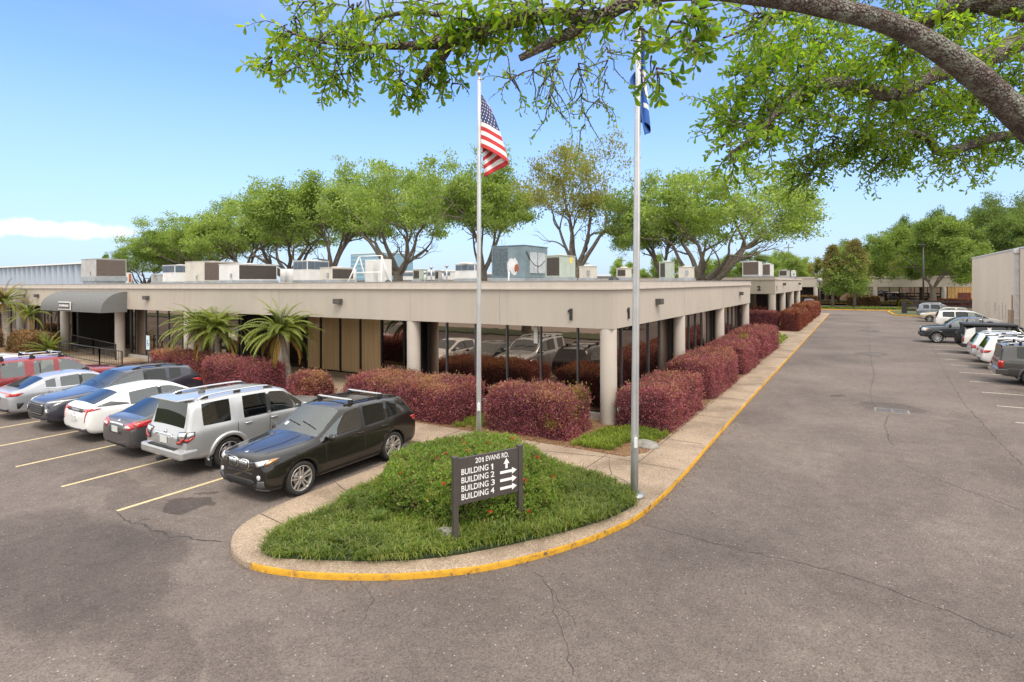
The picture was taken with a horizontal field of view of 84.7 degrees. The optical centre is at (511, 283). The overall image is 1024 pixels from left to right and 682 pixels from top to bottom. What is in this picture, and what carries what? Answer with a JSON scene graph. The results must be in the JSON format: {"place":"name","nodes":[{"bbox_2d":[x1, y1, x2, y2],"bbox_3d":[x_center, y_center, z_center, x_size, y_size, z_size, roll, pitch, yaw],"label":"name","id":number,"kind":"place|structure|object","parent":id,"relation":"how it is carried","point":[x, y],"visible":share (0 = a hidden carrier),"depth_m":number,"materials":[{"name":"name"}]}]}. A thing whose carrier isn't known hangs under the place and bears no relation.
{"place":"outdoors","nodes":[
{"label":"outdoors","id":0,"kind":"place"},
{"bbox_2d":[351,252,412,279],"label":"office block","id":1,"kind":"structure","parent":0,"point":[399,258],"depth_m":281.60,"materials":[{"name":"white paint"}]},
{"bbox_2d":[0,329,797,456],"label":"planting bed","id":2,"kind":"object","parent":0,"point":[624,450],"visible":0.2,"depth_m":16.26,"materials":[{"name":"soil"}]},
{"bbox_2d":[0,281,36,346],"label":"palm tree","id":3,"kind":"object","parent":2,"relation":"on","point":[4,304],"visible":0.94,"depth_m":40.78,"materials":[{"name":"plant"}]},
{"bbox_2d":[2,300,52,330],"bbox_3d":[-33.836,2.864,39.045,2.868,3.486,2.862,0,0,44],"label":"palm tree","id":4,"kind":"object","parent":2,"relation":"on","point":[27,313],"visible":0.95,"depth_m":39.00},
{"bbox_2d":[3,328,62,354],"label":"bush","id":5,"kind":"object","parent":2,"relation":"on","point":[16,339],"visible":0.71,"depth_m":36.77,"materials":[{"name":"green plant"}]},
{"bbox_2d":[19,329,74,354],"bbox_3d":[-28.997,3.931,34.948,2.817,2.085,2.860,0,0,32],"label":"sago palm","id":6,"kind":"object","parent":2,"relation":"on","point":[46,343],"visible":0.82,"depth_m":34.88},
{"bbox_2d":[147,346,223,377],"bbox_3d":[-16.087,3.864,27.810,5.470,1.395,1.658,0,0,32],"label":"hedge","id":7,"kind":"object","parent":2,"relation":"on","point":[185,356],"visible":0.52,"depth_m":27.33,"materials":[{"name":"red plant"}]},
{"bbox_2d":[158,303,231,353],"bbox_3d":[-15.602,2.739,27.856,3.170,3.580,3.424,0,0,32],"label":"palm tree","id":8,"kind":"object","parent":2,"relation":"on","point":[192,317],"visible":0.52,"depth_m":27.40,"materials":[{"name":"plant"}]},
{"bbox_2d":[174,305,249,362],"bbox_3d":[-14.105,2.782,26.697,3.256,3.472,3.206,0,0,-10],"label":"palm tree","id":9,"kind":"object","parent":2,"relation":"on","point":[216,327],"visible":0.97,"depth_m":26.38,"materials":[{"name":"plant"}]},
{"bbox_2d":[201,352,287,388],"bbox_3d":[-11.694,3.791,24.310,4.810,1.505,1.899,0,0,32],"label":"hedge","id":10,"kind":"object","parent":2,"relation":"on","point":[216,369],"visible":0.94,"depth_m":23.68,"materials":[{"name":"red plant"}]},
{"bbox_2d":[234,297,325,384],"bbox_3d":[-9.991,2.531,24.069,3.611,3.940,3.300,0,0,-33],"label":"palm tree","id":11,"kind":"object","parent":2,"relation":"on","point":[281,329],"visible":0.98,"depth_m":24.03,"materials":[{"name":"plant"}]},
{"bbox_2d":[283,367,338,395],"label":"bush","id":12,"kind":"object","parent":2,"relation":"on","point":[314,382],"visible":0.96,"depth_m":21.94,"materials":[{"name":"red plant"}]},
{"bbox_2d":[340,364,486,424],"bbox_3d":[-3.488,3.732,19.672,5.421,1.529,2.642,0,0,32],"label":"hedge","id":13,"kind":"object","parent":2,"relation":"on","point":[445,398],"visible":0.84,"depth_m":18.46,"materials":[{"name":"red plant"}]},
{"bbox_2d":[482,376,594,441],"bbox_3d":[0.815,3.598,17.146,3.344,1.765,2.370,0,0,32],"label":"hedge","id":14,"kind":"object","parent":2,"relation":"on","point":[549,409],"visible":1,"depth_m":16.49,"materials":[{"name":"red plant"}]},
{"bbox_2d":[614,423,671,441],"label":"ground grass","id":15,"kind":"structure","parent":2,"relation":"on","point":[649,433],"depth_m":16.10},
{"bbox_2d":[612,366,706,433],"bbox_3d":[4.965,3.712,18.611,2.187,1.496,4.702,0,0,32],"label":"hedge","id":16,"kind":"object","parent":2,"relation":"on","point":[669,401],"visible":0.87,"depth_m":17.18,"materials":[{"name":"red plant"}]},
{"bbox_2d":[666,343,740,398],"bbox_3d":[8.188,3.572,23.861,2.303,1.744,5.713,0,0,32],"label":"hedge","id":17,"kind":"object","parent":2,"relation":"on","point":[716,366],"visible":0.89,"depth_m":22.24,"materials":[{"name":"red plant"}]},
{"bbox_2d":[706,331,761,374],"bbox_3d":[11.628,3.456,29.451,2.368,1.966,5.345,0,0,32],"label":"hedge","id":18,"kind":"object","parent":2,"relation":"on","point":[746,348],"visible":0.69,"depth_m":28.13,"materials":[{"name":"red plant"}]},
{"bbox_2d":[726,322,781,358],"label":"hedge","id":19,"kind":"object","parent":2,"relation":"on","point":[767,335],"visible":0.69,"depth_m":34.30,"materials":[{"name":"red plant"}]},
{"bbox_2d":[740,308,780,328],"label":"hedge","id":20,"kind":"object","parent":2,"relation":"on","point":[770,316],"visible":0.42,"depth_m":52.53,"materials":[{"name":"red plant"}]},
{"bbox_2d":[779,308,803,330],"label":"hedge","id":21,"kind":"object","parent":2,"relation":"on","point":[790,319],"visible":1,"depth_m":51.10,"materials":[{"name":"red plant"}]},
{"bbox_2d":[33,313,828,570],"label":"pavement","id":22,"kind":"structure","parent":0,"point":[654,480],"depth_m":13.52,"materials":[{"name":"concrete"}]},
{"bbox_2d":[58,342,122,365],"bbox_3d":[-24.258,4.071,32.153,7.956,1.077,0.056,0,0,32],"label":"handrail","id":23,"kind":"object","parent":22,"relation":"on","point":[59,346],"visible":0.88,"depth_m":31.76,"materials":[{"name":"metal"}]},
{"bbox_2d":[253,451,645,562],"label":"border grass","id":24,"kind":"structure","parent":22,"relation":"on","point":[606,495],"depth_m":9.97,"materials":[{"name":"plant"}]},
{"bbox_2d":[366,429,567,527],"bbox_3d":[-0.939,3.942,11.924,4.305,1.173,3.876,0,0,32],"label":"flowering shrub","id":25,"kind":"object","parent":24,"relation":"on","point":[418,474],"visible":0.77,"depth_m":10.90,"materials":[{"name":"green plant"}]},
{"bbox_2d":[451,444,522,539],"bbox_3d":[-0.413,3.752,9.915,1.412,1.600,0.100,0,0,-32],"label":"direction sign","id":26,"kind":"object","parent":24,"relation":"on","point":[479,477],"visible":1,"depth_m":9.86,"materials":[{"name":"metal"}]},
{"bbox_2d":[476,70,481,437],"bbox_3d":[-0.919,-0.641,15.111,0.420,10.192,0.420,0,0,32],"label":"flagpole","id":27,"kind":"object","parent":22,"relation":"on","point":[478,382],"visible":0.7,"depth_m":15.06,"materials":[{"name":"metal"}]},
{"bbox_2d":[481,94,508,176],"bbox_3d":[-0.490,-4.035,15.181,0.793,2.288,0.275,0,0,4],"label":"national flag","id":28,"kind":"object","parent":27,"relation":"hanging from","point":[495,158],"visible":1,"depth_m":15.11,"materials":[{"name":"fabric"}]},
{"bbox_2d":[630,20,643,499],"bbox_3d":[2.527,-0.536,11.707,0.420,9.952,0.420,0,0,32],"label":"flagpole","id":29,"kind":"object","parent":22,"relation":"on","point":[635,354],"visible":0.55,"depth_m":11.65,"materials":[{"name":"metal"}]},
{"bbox_2d":[630,28,650,134],"bbox_3d":[2.695,-4.223,11.751,0.495,2.300,0.254,0,0,-5],"label":"blue flag","id":30,"kind":"object","parent":29,"relation":"hanging from","point":[645,119],"visible":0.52,"depth_m":11.68,"materials":[{"name":"fabric"}]},
{"bbox_2d":[0,305,1023,681],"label":"asphalt lot","id":31,"kind":"structure","parent":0,"point":[94,587],"depth_m":8.87,"materials":[{"name":"asphalt"}]},
{"bbox_2d":[0,262,82,284],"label":"metal building","id":32,"kind":"structure","parent":31,"relation":"on","point":[64,273],"depth_m":97.59,"materials":[{"name":"white paint"}]},
{"bbox_2d":[0,369,99,412],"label":"parked sedan","id":33,"kind":"object","parent":31,"relation":"on","point":[17,396],"visible":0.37,"depth_m":19.80,"materials":[{"name":"silver paint"}]},
{"bbox_2d":[0,350,115,386],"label":"parked suv","id":34,"kind":"object","parent":31,"relation":"on","point":[10,374],"visible":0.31,"depth_m":22.11,"materials":[{"name":"red paint"}]},
{"bbox_2d":[0,412,222,510],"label":"parking line","id":35,"kind":"object","parent":31,"relation":"on","point":[110,473],"visible":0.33,"depth_m":13.68,"materials":[{"name":"paint"}]},
{"bbox_2d":[27,361,202,422],"bbox_3d":[-13.716,3.769,19.729,2.350,1.725,4.877,0,0,32],"label":"parked suv","id":36,"kind":"object","parent":31,"relation":"on","point":[49,407],"visible":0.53,"depth_m":19.72,"materials":[{"name":"blue paint"}]},
{"bbox_2d":[64,379,191,433],"bbox_3d":[-11.639,3.877,18.350,2.120,1.490,4.560,0,0,32],"label":"sedan","id":37,"kind":"object","parent":31,"relation":"on","point":[90,412],"visible":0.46,"depth_m":16.80,"materials":[{"name":"white paint"}]},
{"bbox_2d":[103,388,206,448],"bbox_3d":[-9.291,3.873,16.993,2.195,1.477,4.882,0,0,32],"label":"parked sedan","id":38,"kind":"object","parent":31,"relation":"on","point":[126,427],"visible":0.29,"depth_m":14.99,"materials":[{"name":"grey paint"}]},
{"bbox_2d":[113,214,256,264],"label":"oak tree","id":39,"kind":"object","parent":31,"relation":"on","point":[172,241],"visible":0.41,"depth_m":91.06,"materials":[{"name":"green plant"}]},
{"bbox_2d":[17,366,425,568],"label":"plain kerb","id":40,"kind":"structure","parent":31,"relation":"on","point":[240,558],"depth_m":9.55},
{"bbox_2d":[141,381,324,466],"bbox_3d":[-7.204,3.665,15.577,2.372,1.875,4.988,0,0,32],"label":"parked suv","id":41,"kind":"object","parent":31,"relation":"on","point":[211,423],"visible":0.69,"depth_m":13.93,"materials":[{"name":"silver paint"}]},
{"bbox_2d":[158,194,318,263],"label":"oak tree","id":42,"kind":"object","parent":31,"relation":"on","point":[194,244],"visible":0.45,"depth_m":82.97,"materials":[{"name":"green plant"}]},
{"bbox_2d":[220,389,414,495],"bbox_3d":[-4.571,3.717,13.870,2.286,1.747,4.697,0,0,32],"label":"parked suv","id":43,"kind":"object","parent":31,"relation":"on","point":[297,451],"visible":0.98,"depth_m":13.19,"materials":[{"name":"black paint"}]},
{"bbox_2d":[248,154,427,266],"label":"oak tree","id":44,"kind":"object","parent":31,"relation":"on","point":[284,195],"visible":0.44,"depth_m":72.10,"materials":[{"name":"green plant"}]},
{"bbox_2d":[0,280,750,424],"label":"office building","id":45,"kind":"structure","parent":31,"relation":"on","point":[572,331],"depth_m":23.22,"materials":[{"name":"paint"}]},
{"bbox_2d":[31,305,73,345],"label":"window","id":46,"kind":"structure","parent":45,"relation":"in","point":[52,323],"depth_m":41.24,"materials":[{"name":"black glass"}]},
{"bbox_2d":[80,258,126,283],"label":"rooftop air unit","id":47,"kind":"object","parent":45,"relation":"on","point":[101,271],"visible":0.92,"depth_m":53.03,"materials":[{"name":"metal"}]},
{"bbox_2d":[110,309,129,347],"bbox_3d":[-26.079,3.057,38.917,7.400,2.980,0.100,0,0,32],"label":"window","id":48,"kind":"structure","parent":45,"relation":"in","point":[127,314],"depth_m":39.70,"materials":[{"name":"black glass"}]},
{"bbox_2d":[131,309,197,355],"bbox_3d":[-20.590,2.953,33.058,7.255,2.820,0.100,0,0,32],"label":"window","id":49,"kind":"structure","parent":45,"relation":"in","point":[143,322],"depth_m":33.66,"materials":[{"name":"black glass"}]},
{"bbox_2d":[162,264,184,282],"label":"rooftop air unit","id":50,"kind":"object","parent":45,"relation":"on","point":[173,273],"visible":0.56,"depth_m":50.89,"materials":[{"name":"metal"}]},
{"bbox_2d":[184,261,238,282],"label":"rooftop air unit","id":51,"kind":"object","parent":45,"relation":"on","point":[201,271],"visible":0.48,"depth_m":45.09,"materials":[{"name":"metal"}]},
{"bbox_2d":[201,313,239,356],"bbox_3d":[-15.570,2.930,29.958,3.455,2.820,0.100,0,0,32],"label":"window","id":52,"kind":"structure","parent":45,"relation":"in","point":[235,338],"depth_m":29.45,"materials":[{"name":"black glass"}]},
{"bbox_2d":[218,263,278,282],"bbox_3d":[-18.704,-0.605,39.606,2.366,1.621,3.380,0,0,32],"label":"rooftop air unit","id":53,"kind":"object","parent":45,"relation":"on","point":[246,273],"visible":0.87,"depth_m":38.74,"materials":[{"name":"metal"}]},
{"bbox_2d":[290,316,305,367],"bbox_3d":[-11.627,2.992,30.214,1.640,2.980,0.140,0,0,32],"label":"window","id":54,"kind":"structure","parent":45,"relation":"in","point":[294,357],"depth_m":30.13,"materials":[{"name":"glass"}]},
{"bbox_2d":[292,260,328,281],"bbox_3d":[-14.541,-0.755,40.654,1.652,1.881,2.020,0,0,32],"label":"rooftop air unit","id":55,"kind":"object","parent":45,"relation":"on","point":[306,270],"visible":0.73,"depth_m":39.89,"materials":[{"name":"metal"}]},
{"bbox_2d":[319,267,354,281],"bbox_3d":[-11.832,-0.475,37.654,1.241,1.297,2.279,0,0,32],"label":"rooftop air unit","id":56,"kind":"object","parent":45,"relation":"on","point":[334,274],"visible":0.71,"depth_m":37.12,"materials":[{"name":"metal"}]},
{"bbox_2d":[305,317,406,373],"bbox_3d":[-6.789,2.971,27.238,9.700,2.980,0.100,0,0,32],"label":"window","id":57,"kind":"structure","parent":45,"relation":"in","point":[348,345],"depth_m":27.84,"materials":[{"name":"glass"}]},
{"bbox_2d":[348,255,391,281],"bbox_3d":[-8.515,-0.744,34.236,3.027,1.896,1.588,0,0,32],"label":"roof ladder frame","id":58,"kind":"object","parent":45,"relation":"on","point":[379,270],"visible":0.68,"depth_m":34.38,"materials":[{"name":"white paint"}]},
{"bbox_2d":[454,262,476,280],"bbox_3d":[-2.605,-0.537,32.389,1.532,1.337,0.800,0,0,32],"label":"rooftop air unit","id":59,"kind":"object","parent":45,"relation":"on","point":[465,271],"visible":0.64,"depth_m":32.16,"materials":[{"name":"metal"}]},
{"bbox_2d":[427,322,599,411],"bbox_3d":[-0.106,2.861,20.407,7.605,2.820,0.100,0,0,32],"label":"window","id":60,"kind":"structure","parent":45,"relation":"in","point":[569,354],"depth_m":20.20,"materials":[{"name":"glass"}]},
{"bbox_2d":[490,245,547,280],"bbox_3d":[0.398,-0.876,27.549,1.944,1.988,2.420,0,0,32],"label":"rooftop air unit","id":61,"kind":"object","parent":45,"relation":"on","point":[523,262],"visible":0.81,"depth_m":26.63,"materials":[{"name":"grey metal"}]},
{"bbox_2d":[544,254,576,280],"bbox_3d":[2.200,-0.604,25.379,0.881,1.428,1.620,0,0,32],"label":"rooftop air unit","id":62,"kind":"object","parent":45,"relation":"on","point":[560,266],"visible":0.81,"depth_m":24.83,"materials":[{"name":"metal"}]},
{"bbox_2d":[578,265,597,279],"bbox_3d":[4.554,-0.505,33.923,0.956,1.211,1.148,0,0,32],"label":"rooftop air unit","id":63,"kind":"object","parent":45,"relation":"on","point":[587,272],"visible":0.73,"depth_m":33.72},
{"bbox_2d":[617,318,670,406],"bbox_3d":[4.985,2.838,21.524,0.100,2.820,7.510,0,0,32],"label":"window","id":64,"kind":"structure","parent":45,"relation":"in","point":[655,336],"depth_m":21.91,"materials":[{"name":"glass"}]},
{"bbox_2d":[658,261,675,279],"bbox_3d":[10.383,-0.720,37.607,0.888,1.587,1.028,0,0,32],"label":"rooftop air unit","id":65,"kind":"object","parent":45,"relation":"on","point":[666,270],"visible":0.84,"depth_m":37.23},
{"bbox_2d":[672,310,712,358],"bbox_3d":[9.320,2.818,28.543,0.100,2.820,7.910,0,0,32],"label":"window","id":66,"kind":"structure","parent":45,"relation":"in","point":[698,326],"depth_m":28.98,"materials":[{"name":"black glass"}]},
{"bbox_2d":[724,305,739,335],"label":"window","id":67,"kind":"structure","parent":45,"relation":"in","point":[731,314],"depth_m":36.73,"materials":[{"name":"black glass"}]},
{"bbox_2d":[309,156,454,281],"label":"oak tree","id":68,"kind":"object","parent":31,"relation":"on","point":[366,208],"visible":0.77,"depth_m":64.59,"materials":[{"name":"green plant"}]},
{"bbox_2d":[392,142,543,280],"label":"oak tree","id":69,"kind":"object","parent":31,"relation":"on","point":[457,198],"visible":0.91,"depth_m":56.22,"materials":[{"name":"green plant"}]},
{"bbox_2d":[250,313,829,580],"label":"yellow kerb","id":70,"kind":"structure","parent":31,"relation":"on","point":[407,575],"depth_m":8.95,"materials":[{"name":"paint"}]},
{"bbox_2d":[252,318,824,572],"bbox_3d":[22.364,4.356,43.339,4.438,0.027,86.668,0,0,35],"label":"kerb edge","id":71,"kind":"object","parent":70,"relation":"on","point":[514,556],"visible":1,"depth_m":9.28,"materials":[{"name":"paint"}]},
{"bbox_2d":[357,277,801,312],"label":"office building","id":72,"kind":"structure","parent":31,"relation":"on","point":[773,293],"depth_m":57.16,"materials":[{"name":"paint"}]},
{"bbox_2d":[742,261,762,276],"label":"rooftop air unit","id":73,"kind":"object","parent":72,"relation":"on","point":[751,268],"visible":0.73,"depth_m":61.45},
{"bbox_2d":[740,294,766,309],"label":"window","id":74,"kind":"structure","parent":72,"relation":"in","point":[757,301],"depth_m":56.87,"materials":[{"name":"black glass"}]},
{"bbox_2d":[506,125,666,279],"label":"oak tree","id":75,"kind":"object","parent":31,"relation":"on","point":[579,201],"visible":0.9,"depth_m":51.81,"materials":[{"name":"green plant"}]},
{"bbox_2d":[590,159,832,280],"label":"oak tree","id":76,"kind":"object","parent":31,"relation":"on","point":[788,225],"visible":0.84,"depth_m":45.19,"materials":[{"name":"green plant"}]},
{"bbox_2d":[708,248,778,276],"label":"oak tree","id":77,"kind":"object","parent":31,"relation":"on","point":[737,269],"visible":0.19,"depth_m":104.75,"materials":[{"name":"green plant"}]},
{"bbox_2d":[821,309,894,310],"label":"island kerb","id":78,"kind":"structure","parent":31,"relation":"on","point":[857,309],"depth_m":90.22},
{"bbox_2d":[821,307,911,309],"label":"island bed","id":79,"kind":"object","parent":78,"relation":"on","point":[866,309],"visible":0.19,"depth_m":89.41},
{"bbox_2d":[814,243,848,306],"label":"island tree","id":80,"kind":"object","parent":79,"relation":"on","point":[831,265],"visible":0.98,"depth_m":94.91,"materials":[{"name":"green plant"}]},
{"bbox_2d":[835,237,875,306],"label":"island tree","id":81,"kind":"object","parent":79,"relation":"on","point":[855,265],"visible":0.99,"depth_m":93.10,"materials":[{"name":"green plant"}]},
{"bbox_2d":[846,295,880,305],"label":"hedge","id":82,"kind":"object","parent":31,"relation":"on","point":[868,300],"visible":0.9,"depth_m":103.40,"materials":[{"name":"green plant"}]},
{"bbox_2d":[790,276,971,305],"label":"office building","id":83,"kind":"structure","parent":31,"relation":"on","point":[893,292],"depth_m":103.64,"materials":[{"name":"paint"}]},
{"bbox_2d":[818,287,871,303],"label":"window","id":84,"kind":"structure","parent":83,"relation":"in","point":[824,299],"depth_m":109.14,"materials":[{"name":"black glass"}]},
{"bbox_2d":[878,287,940,304],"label":"window","id":85,"kind":"structure","parent":83,"relation":"in","point":[888,295],"depth_m":103.58,"materials":[{"name":"black glass"}]},
{"bbox_2d":[888,311,971,315],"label":"island kerb","id":86,"kind":"structure","parent":31,"relation":"on","point":[904,315],"depth_m":75.17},
{"bbox_2d":[890,310,917,314],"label":"island bed","id":87,"kind":"object","parent":86,"relation":"on","point":[898,312],"visible":0.41,"depth_m":80.09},
{"bbox_2d":[901,300,971,312],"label":"rail fence","id":88,"kind":"object","parent":87,"relation":"on","point":[904,306],"visible":0.4,"depth_m":76.60,"materials":[{"name":"metal"}]},
{"bbox_2d":[934,310,1002,324],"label":"parked minivan","id":89,"kind":"object","parent":31,"relation":"on","point":[941,317],"visible":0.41,"depth_m":54.45,"materials":[{"name":"white paint"}]},
{"bbox_2d":[918,316,1023,342],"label":"pickup truck","id":90,"kind":"object","parent":31,"relation":"on","point":[936,333],"visible":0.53,"depth_m":41.58,"materials":[{"name":"grey paint"}]},
{"bbox_2d":[954,322,1023,346],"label":"parked offroader","id":91,"kind":"object","parent":31,"relation":"on","point":[965,334],"visible":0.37,"depth_m":35.04,"materials":[{"name":"white paint"}]},
{"bbox_2d":[967,330,1023,355],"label":"parked suv","id":92,"kind":"object","parent":31,"relation":"on","point":[975,341],"visible":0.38,"depth_m":31.57,"materials":[{"name":"paint"}]},
{"bbox_2d":[976,334,1023,362],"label":"parked suv","id":93,"kind":"object","parent":31,"relation":"on","point":[985,349],"visible":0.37,"depth_m":28.95,"materials":[{"name":"white paint"}]},
{"bbox_2d":[988,339,1023,381],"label":"parked suv","id":94,"kind":"object","parent":31,"relation":"on","point":[1007,358],"visible":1,"depth_m":24.71,"materials":[{"name":"paint"}]},
{"bbox_2d":[0,0,1023,283],"label":"sky","id":95,"kind":"structure","parent":0,"point":[113,112],"materials":[{"name":"blue"}]},
{"bbox_2d":[569,425,630,449],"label":"ground grass","id":96,"kind":"structure","parent":0,"point":[609,437],"depth_m":15.57,"materials":[{"name":"plant"}]},
{"bbox_2d":[972,246,1023,327],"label":"building","id":97,"kind":"structure","parent":0,"point":[997,285],"depth_m":55.82,"materials":[{"name":"white paint"}]},
{"label":"ground","id":98,"kind":"structure","parent":0,"visible":0},
{"bbox_2d":[106,246,183,283],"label":"oak tree","id":99,"kind":"object","parent":98,"relation":"on","point":[133,267],"visible":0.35,"depth_m":103.89,"materials":[{"name":"green plant"}]},
{"bbox_2d":[123,221,223,267],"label":"oak tree","id":100,"kind":"object","parent":98,"relation":"on","point":[143,256],"visible":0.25,"depth_m":92.65,"materials":[{"name":"green plant"}]},
{"bbox_2d":[193,175,359,276],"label":"oak tree","id":101,"kind":"object","parent":98,"relation":"on","point":[245,206],"visible":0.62,"depth_m":74.08,"materials":[{"name":"green plant"}]},
{"bbox_2d":[609,257,650,277],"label":"oak tree","id":102,"kind":"object","parent":98,"relation":"on","point":[618,263],"visible":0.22,"depth_m":112.53,"materials":[{"name":"green plant"}]},
{"bbox_2d":[602,168,720,278],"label":"oak tree","id":103,"kind":"object","parent":98,"relation":"on","point":[628,238],"visible":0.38,"depth_m":50.35,"materials":[{"name":"green plant"}]},
{"bbox_2d":[647,251,695,277],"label":"oak tree","id":104,"kind":"object","parent":98,"relation":"on","point":[653,270],"visible":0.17,"depth_m":93.61,"materials":[{"name":"green plant"}]},
{"bbox_2d":[766,248,810,276],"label":"oak tree","id":105,"kind":"object","parent":98,"relation":"on","point":[786,264],"visible":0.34,"depth_m":124.66,"materials":[{"name":"green plant"}]},
{"bbox_2d":[891,204,956,235],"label":"oak tree","id":106,"kind":"object","parent":98,"relation":"on","point":[907,221],"visible":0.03,"depth_m":138.19,"materials":[{"name":"green plant"}]},
{"bbox_2d":[861,212,998,300],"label":"oak tree","id":107,"kind":"object","parent":98,"relation":"on","point":[947,244],"visible":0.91,"depth_m":91.41,"materials":[{"name":"green plant"}]},
{"bbox_2d":[944,214,1023,275],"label":"oak tree","id":108,"kind":"object","parent":98,"relation":"on","point":[1014,235],"visible":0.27,"depth_m":99.70,"materials":[{"name":"green plant"}]},
{"bbox_2d":[948,190,1023,251],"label":"oak tree","id":109,"kind":"object","parent":98,"relation":"on","point":[984,216],"visible":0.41,"depth_m":109.73,"materials":[{"name":"green plant"}]},
{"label":"tree island","id":110,"kind":"structure","parent":0,"visible":0},
{"bbox_2d":[235,0,1023,215],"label":"overhanging oak","id":111,"kind":"object","parent":110,"relation":"on","point":[973,71],"visible":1,"depth_m":5.03,"materials":[{"name":"green plant"}]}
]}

